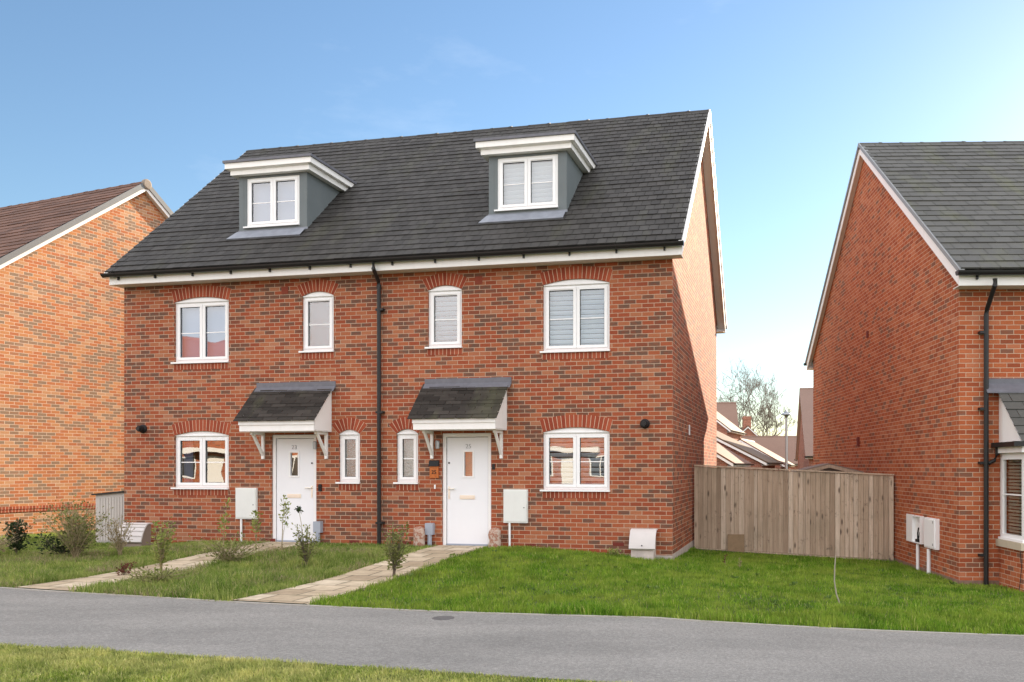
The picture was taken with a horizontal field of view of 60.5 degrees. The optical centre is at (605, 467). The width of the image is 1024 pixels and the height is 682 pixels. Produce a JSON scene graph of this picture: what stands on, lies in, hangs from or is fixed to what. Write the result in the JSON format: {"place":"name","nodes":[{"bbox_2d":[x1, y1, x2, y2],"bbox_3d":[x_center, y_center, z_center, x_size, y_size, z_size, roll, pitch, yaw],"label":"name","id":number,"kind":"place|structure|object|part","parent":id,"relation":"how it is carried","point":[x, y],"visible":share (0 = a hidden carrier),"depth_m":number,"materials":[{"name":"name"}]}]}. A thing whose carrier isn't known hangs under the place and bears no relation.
{"place":"outdoors","nodes":[
{"label":"outdoors","id":0,"kind":"place"},
{"bbox_2d":[15,542,314,591],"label":"front path","id":1,"kind":"structure","parent":0,"point":[186,562],"depth_m":12.96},
{"bbox_2d":[0,642,683,681],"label":"verge grass","id":2,"kind":"structure","parent":0,"point":[88,659],"depth_m":6.68,"materials":[{"name":"green plant"}]},
{"bbox_2d":[232,545,486,604],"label":"front path","id":3,"kind":"structure","parent":0,"point":[343,584],"depth_m":12.05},
{"bbox_2d":[0,588,1023,681],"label":"tarmac path","id":4,"kind":"structure","parent":0,"point":[609,649],"depth_m":7.97,"materials":[{"name":"grey asphalt"}]},
{"bbox_2d":[432,616,454,619],"bbox_3d":[-1.690,1.575,9.050,0.230,0.026,0.230,0,0,0],"label":"drain cover","id":5,"kind":"object","parent":4,"relation":"on","point":[443,617],"visible":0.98,"depth_m":9.05,"materials":[{"name":"metal"}]},
{"bbox_2d":[0,0,1023,435],"label":"sky","id":6,"kind":"structure","parent":0,"point":[95,94],"materials":[{"name":"blue"}]},
{"bbox_2d":[2,543,1023,681],"bbox_3d":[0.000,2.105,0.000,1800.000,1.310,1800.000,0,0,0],"label":"ground","id":7,"kind":"structure","parent":0,"point":[459,592],"depth_m":11.16,"materials":[{"name":"green plant"}]},
{"bbox_2d":[0,530,22,555],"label":"weed","id":8,"kind":"object","parent":7,"relation":"on","point":[2,543],"visible":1,"depth_m":14.60,"materials":[{"name":"green plant"}]},
{"bbox_2d":[0,519,32,553],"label":"shrub","id":9,"kind":"object","parent":7,"relation":"on","point":[16,544],"visible":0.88,"depth_m":15.18,"materials":[{"name":"green plant"}]},
{"bbox_2d":[27,531,86,555],"bbox_3d":[-9.325,1.345,14.885,0.808,0.508,0.718,0,0,18],"label":"shrub","id":10,"kind":"object","parent":7,"relation":"on","point":[58,548],"visible":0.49,"depth_m":14.78,"materials":[{"name":"green plant"}]},
{"bbox_2d":[32,493,118,557],"bbox_3d":[-8.727,1.004,14.401,1.176,1.153,1.326,0,0,-17],"label":"shrub","id":11,"kind":"object","parent":7,"relation":"on","point":[73,543],"visible":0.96,"depth_m":14.31,"materials":[{"name":"green plant"}]},
{"bbox_2d":[61,515,93,554],"bbox_3d":[-8.980,1.188,14.892,0.535,0.791,0.461,0,0,-2],"label":"shrub","id":12,"kind":"object","parent":7,"relation":"on","point":[83,532],"visible":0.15,"depth_m":14.89,"materials":[{"name":"green plant"}]},
{"bbox_2d":[0,179,172,535],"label":"brick house","id":13,"kind":"structure","parent":7,"relation":"on","point":[61,368],"depth_m":20.98,"materials":[{"name":"orange brick"}]},
{"bbox_2d":[91,491,123,543],"bbox_3d":[-10.039,1.067,18.299,1.070,1.225,0.820,0,0,13],"label":"storage unit","id":14,"kind":"object","parent":7,"relation":"on","point":[115,500],"visible":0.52,"depth_m":17.98,"materials":[{"name":"grey plastic"}]},
{"bbox_3d":[-10.106,1.046,17.948,0.871,0.949,0.013,0,0,12],"label":"ribbed door","id":15,"kind":"part","parent":14,"relation":"part of","materials":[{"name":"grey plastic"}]},
{"bbox_2d":[101,515,134,554],"bbox_3d":[-8.167,1.157,14.548,0.600,0.782,0.466,0,0,22],"label":"weed","id":16,"kind":"object","parent":7,"relation":"on","point":[119,546],"visible":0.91,"depth_m":14.56,"materials":[{"name":"green plant"}]},
{"bbox_2d":[115,561,136,574],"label":"plant","id":17,"kind":"object","parent":7,"relation":"on","point":[123,568],"visible":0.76,"depth_m":12.52,"materials":[{"name":"brown plant"}]},
{"bbox_2d":[116,522,152,547],"bbox_3d":[-9.141,1.405,16.875,0.560,0.650,0.328,0,0,13],"label":"gas meter box","id":18,"kind":"object","parent":7,"relation":"on","point":[141,534],"visible":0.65,"depth_m":16.78,"materials":[{"name":"white plastic"}]},
{"bbox_2d":[114,564,198,584],"bbox_3d":[-6.051,1.441,11.599,1.133,0.347,0.983,0,0,26],"label":"weed","id":19,"kind":"object","parent":7,"relation":"on","point":[143,575],"visible":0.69,"depth_m":11.50,"materials":[{"name":"green plant"}]},
{"bbox_2d":[146,516,176,569],"bbox_3d":[-6.590,1.165,12.972,0.340,0.865,0.571,0,0,8],"label":"weed","id":20,"kind":"object","parent":7,"relation":"on","point":[163,554],"visible":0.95,"depth_m":12.93,"materials":[{"name":"green plant"}]},
{"bbox_2d":[0,543,389,597],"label":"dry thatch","id":21,"kind":"object","parent":7,"relation":"on","point":[179,551],"visible":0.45,"depth_m":13.50,"materials":[{"name":"green plant"}]},
{"bbox_2d":[217,497,230,549],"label":"plant","id":22,"kind":"object","parent":7,"relation":"on","point":[223,521],"visible":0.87,"depth_m":14.96,"materials":[{"name":"green plant"}]},
{"bbox_2d":[0,530,462,600],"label":"rough grass","id":23,"kind":"structure","parent":7,"relation":"on","point":[324,561],"depth_m":12.98,"materials":[{"name":"green plant"}]},
{"bbox_2d":[187,531,279,562],"bbox_3d":[-5.855,1.300,13.733,1.397,0.536,1.316,0,0,-28],"label":"weed","id":24,"kind":"object","parent":7,"relation":"on","point":[223,555],"visible":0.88,"depth_m":13.58,"materials":[{"name":"green plant"}]},
{"bbox_2d":[250,510,263,540],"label":"plant","id":25,"kind":"object","parent":7,"relation":"on","point":[255,522],"visible":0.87,"depth_m":15.08,"materials":[{"name":"green plant"}]},
{"bbox_2d":[278,495,290,550],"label":"plant","id":26,"kind":"object","parent":7,"relation":"on","point":[285,512],"visible":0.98,"depth_m":14.93,"materials":[{"name":"green plant"}]},
{"bbox_2d":[294,506,303,565],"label":"plant shoot","id":27,"kind":"object","parent":7,"relation":"on","point":[298,509],"visible":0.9,"depth_m":13.25,"materials":[{"name":"green plant"}]},
{"bbox_2d":[291,522,320,563],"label":"shrub","id":28,"kind":"object","parent":7,"relation":"on","point":[303,555],"visible":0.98,"depth_m":13.14,"materials":[{"name":"green plant"}]},
{"bbox_2d":[381,521,412,575],"bbox_3d":[-2.940,1.176,12.253,0.453,0.836,0.507,0,0,2],"label":"shrub","id":29,"kind":"object","parent":7,"relation":"on","point":[394,556],"visible":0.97,"depth_m":12.21,"materials":[{"name":"green plant"}]},
{"bbox_2d":[100,109,726,558],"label":"semi detached house","id":30,"kind":"structure","parent":7,"relation":"on","point":[472,337],"depth_m":16.28,"materials":[{"name":"red brick"}]},
{"bbox_2d":[171,297,228,363],"bbox_3d":[-7.906,-2.680,17.077,1.270,1.294,0.235,0,0,12],"label":"window","id":31,"kind":"structure","parent":30,"relation":"in","point":[202,323],"depth_m":17.14,"materials":[{"name":"white plastic"}]},
{"bbox_2d":[171,431,228,488],"bbox_3d":[-7.897,-0.140,17.121,1.270,1.134,0.325,0,0,12],"label":"window","id":32,"kind":"structure","parent":30,"relation":"in","point":[202,436],"depth_m":17.05,"materials":[{"name":"white plastic"}]},
{"bbox_2d":[273,435,315,541],"bbox_3d":[-5.928,0.430,16.644,0.940,2.100,0.156,0,0,12],"label":"front door","id":33,"kind":"structure","parent":30,"relation":"in","point":[294,460],"depth_m":16.63,"materials":[{"name":"white plastic"}]},
{"bbox_2d":[298,292,333,352],"bbox_3d":[-5.451,-2.750,16.533,0.715,1.154,0.235,0,0,12],"label":"window","id":34,"kind":"structure","parent":30,"relation":"in","point":[318,307],"depth_m":16.58,"materials":[{"name":"white plastic"}]},
{"bbox_2d":[335,430,359,483],"bbox_3d":[-4.810,-0.200,16.390,0.485,1.014,0.235,0,0,13],"label":"window","id":35,"kind":"structure","parent":30,"relation":"in","point":[349,439],"depth_m":16.38,"materials":[{"name":"white plastic"}]},
{"bbox_2d":[393,429,418,483],"bbox_3d":[-3.670,-0.200,16.137,0.485,1.014,0.235,0,0,12],"label":"window","id":36,"kind":"structure","parent":30,"relation":"in","point":[407,438],"depth_m":16.13,"materials":[{"name":"white plastic"}]},
{"bbox_2d":[425,286,461,348],"bbox_3d":[-2.946,-2.750,15.970,0.715,1.154,0.223,0,0,13],"label":"window","id":37,"kind":"structure","parent":30,"relation":"in","point":[439,291],"depth_m":16.00,"materials":[{"name":"white plastic"}]},
{"bbox_2d":[443,433,490,545],"bbox_3d":[-2.517,0.430,15.886,0.940,2.100,0.156,0,0,13],"label":"front door","id":38,"kind":"structure","parent":30,"relation":"in","point":[466,456],"depth_m":15.87,"materials":[{"name":"white plastic"}]},
{"bbox_2d":[540,279,609,352],"bbox_3d":[-0.530,-2.680,15.434,1.270,1.294,0.223,0,0,13],"label":"window","id":39,"kind":"structure","parent":30,"relation":"in","point":[574,287],"depth_m":15.45,"materials":[{"name":"white plastic"}]},
{"bbox_2d":[540,427,609,491],"bbox_3d":[-0.530,-0.140,15.434,1.270,1.134,0.223,0,0,13],"label":"window","id":40,"kind":"structure","parent":30,"relation":"in","point":[576,435],"depth_m":15.44,"materials":[{"name":"white plastic"}]},
{"bbox_2d":[413,526,424,546],"bbox_3d":[-3.396,1.288,15.843,0.221,0.425,0.154,0,0,13],"label":"garden stone","id":41,"kind":"object","parent":7,"relation":"on","point":[419,534],"visible":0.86,"depth_m":15.78,"materials":[{"name":"stone"}]},
{"bbox_2d":[488,528,500,548],"bbox_3d":[-1.986,1.288,15.531,0.237,0.425,0.161,0,0,12],"label":"garden stone","id":42,"kind":"object","parent":7,"relation":"on","point":[494,535],"visible":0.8,"depth_m":15.46,"materials":[{"name":"stone"}]},
{"bbox_2d":[0,587,1023,636],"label":"path edging","id":43,"kind":"object","parent":7,"relation":"on","point":[528,614],"visible":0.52,"depth_m":9.22,"materials":[{"name":"concrete"}]},
{"bbox_2d":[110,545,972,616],"bbox_3d":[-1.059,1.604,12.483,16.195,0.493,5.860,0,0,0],"label":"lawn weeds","id":44,"kind":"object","parent":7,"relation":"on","point":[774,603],"visible":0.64,"depth_m":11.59,"materials":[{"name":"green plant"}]},
{"bbox_2d":[605,548,621,555],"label":"weed","id":45,"kind":"object","parent":7,"relation":"on","point":[613,552],"visible":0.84,"depth_m":14.84,"materials":[{"name":"green plant"}]},
{"bbox_2d":[629,528,657,559],"bbox_3d":[0.643,1.370,14.921,0.450,0.620,0.328,0,0,13],"label":"gas meter box","id":46,"kind":"object","parent":7,"relation":"on","point":[642,543],"visible":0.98,"depth_m":14.82,"materials":[{"name":"plastic"}]},
{"bbox_2d":[717,402,738,427],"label":"terraced house","id":47,"kind":"structure","parent":7,"relation":"on","point":[728,410],"depth_m":72.70,"materials":[{"name":"red brick"}]},
{"bbox_2d":[717,412,746,439],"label":"terraced house","id":48,"kind":"structure","parent":7,"relation":"on","point":[726,426],"depth_m":61.70,"materials":[{"name":"red brick"}]},
{"bbox_2d":[717,443,753,468],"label":"terraced house","id":49,"kind":"structure","parent":7,"relation":"on","point":[726,457],"depth_m":39.31,"materials":[{"name":"red brick"}]},
{"bbox_2d":[728,534,743,551],"bbox_3d":[2.625,1.552,17.547,0.330,0.400,0.040,0,-8,10],"label":"leaning slab","id":50,"kind":"object","parent":7,"relation":"on","point":[736,542],"depth_m":17.53,"materials":[{"name":"brown wood"}]},
{"bbox_2d":[740,416,758,437],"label":"terraced house","id":51,"kind":"structure","parent":7,"relation":"on","point":[746,427],"depth_m":92.25,"materials":[{"name":"red brick"}]},
{"bbox_2d":[717,431,782,469],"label":"house","id":52,"kind":"structure","parent":7,"relation":"on","point":[757,459],"depth_m":44.53,"materials":[{"name":"red brick"}]},
{"bbox_2d":[717,358,797,435],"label":"bare tree","id":53,"kind":"object","parent":7,"relation":"on","point":[761,412],"visible":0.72,"depth_m":110.69,"materials":[{"name":"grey plant"}]},
{"bbox_2d":[737,438,796,470],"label":"terraced house","id":54,"kind":"structure","parent":7,"relation":"on","point":[756,446],"depth_m":57.41,"materials":[{"name":"red brick"}]},
{"bbox_2d":[742,436,797,468],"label":"terraced house","id":55,"kind":"structure","parent":7,"relation":"on","point":[775,444],"depth_m":75.97,"materials":[{"name":"red brick"}]},
{"bbox_2d":[781,410,791,470],"bbox_3d":[8.294,-0.030,40.000,0.500,5.220,0.487,0,0,0],"label":"street lamp","id":56,"kind":"object","parent":7,"relation":"on","point":[786,414],"visible":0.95,"depth_m":39.96,"materials":[{"name":"grey metal"}]},
{"bbox_2d":[694,465,893,560],"bbox_3d":[3.731,1.155,17.432,3.911,2.415,0.135,0,0,10],"label":"timber fence","id":57,"kind":"object","parent":7,"relation":"on","point":[813,513],"visible":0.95,"depth_m":17.38,"materials":[{"name":"brown wood"}]},
{"bbox_2d":[794,388,812,468],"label":"terraced house","id":58,"kind":"structure","parent":7,"relation":"on","point":[804,448],"depth_m":49.23,"materials":[{"name":"red brick"}]},
{"bbox_2d":[796,463,863,473],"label":"garden shed","id":59,"kind":"structure","parent":7,"relation":"on","point":[826,467],"depth_m":19.50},
{"bbox_2d":[834,556,839,603],"bbox_3d":[2.913,1.426,10.950,0.090,0.623,0.020,0,0,0],"label":"sapling","id":60,"kind":"object","parent":7,"relation":"on","point":[834,580],"visible":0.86,"depth_m":10.94,"materials":[{"name":"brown plant"}]},
{"bbox_2d":[803,141,1023,592],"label":"brick house","id":61,"kind":"structure","parent":7,"relation":"on","point":[914,360],"depth_m":15.64,"materials":[{"name":"red brick"}]},
{"bbox_2d":[983,378,1023,592],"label":"bay window","id":62,"kind":"structure","parent":61,"relation":"in","point":[1010,445],"depth_m":13.42,"materials":[{"name":"red brick"}]}
]}

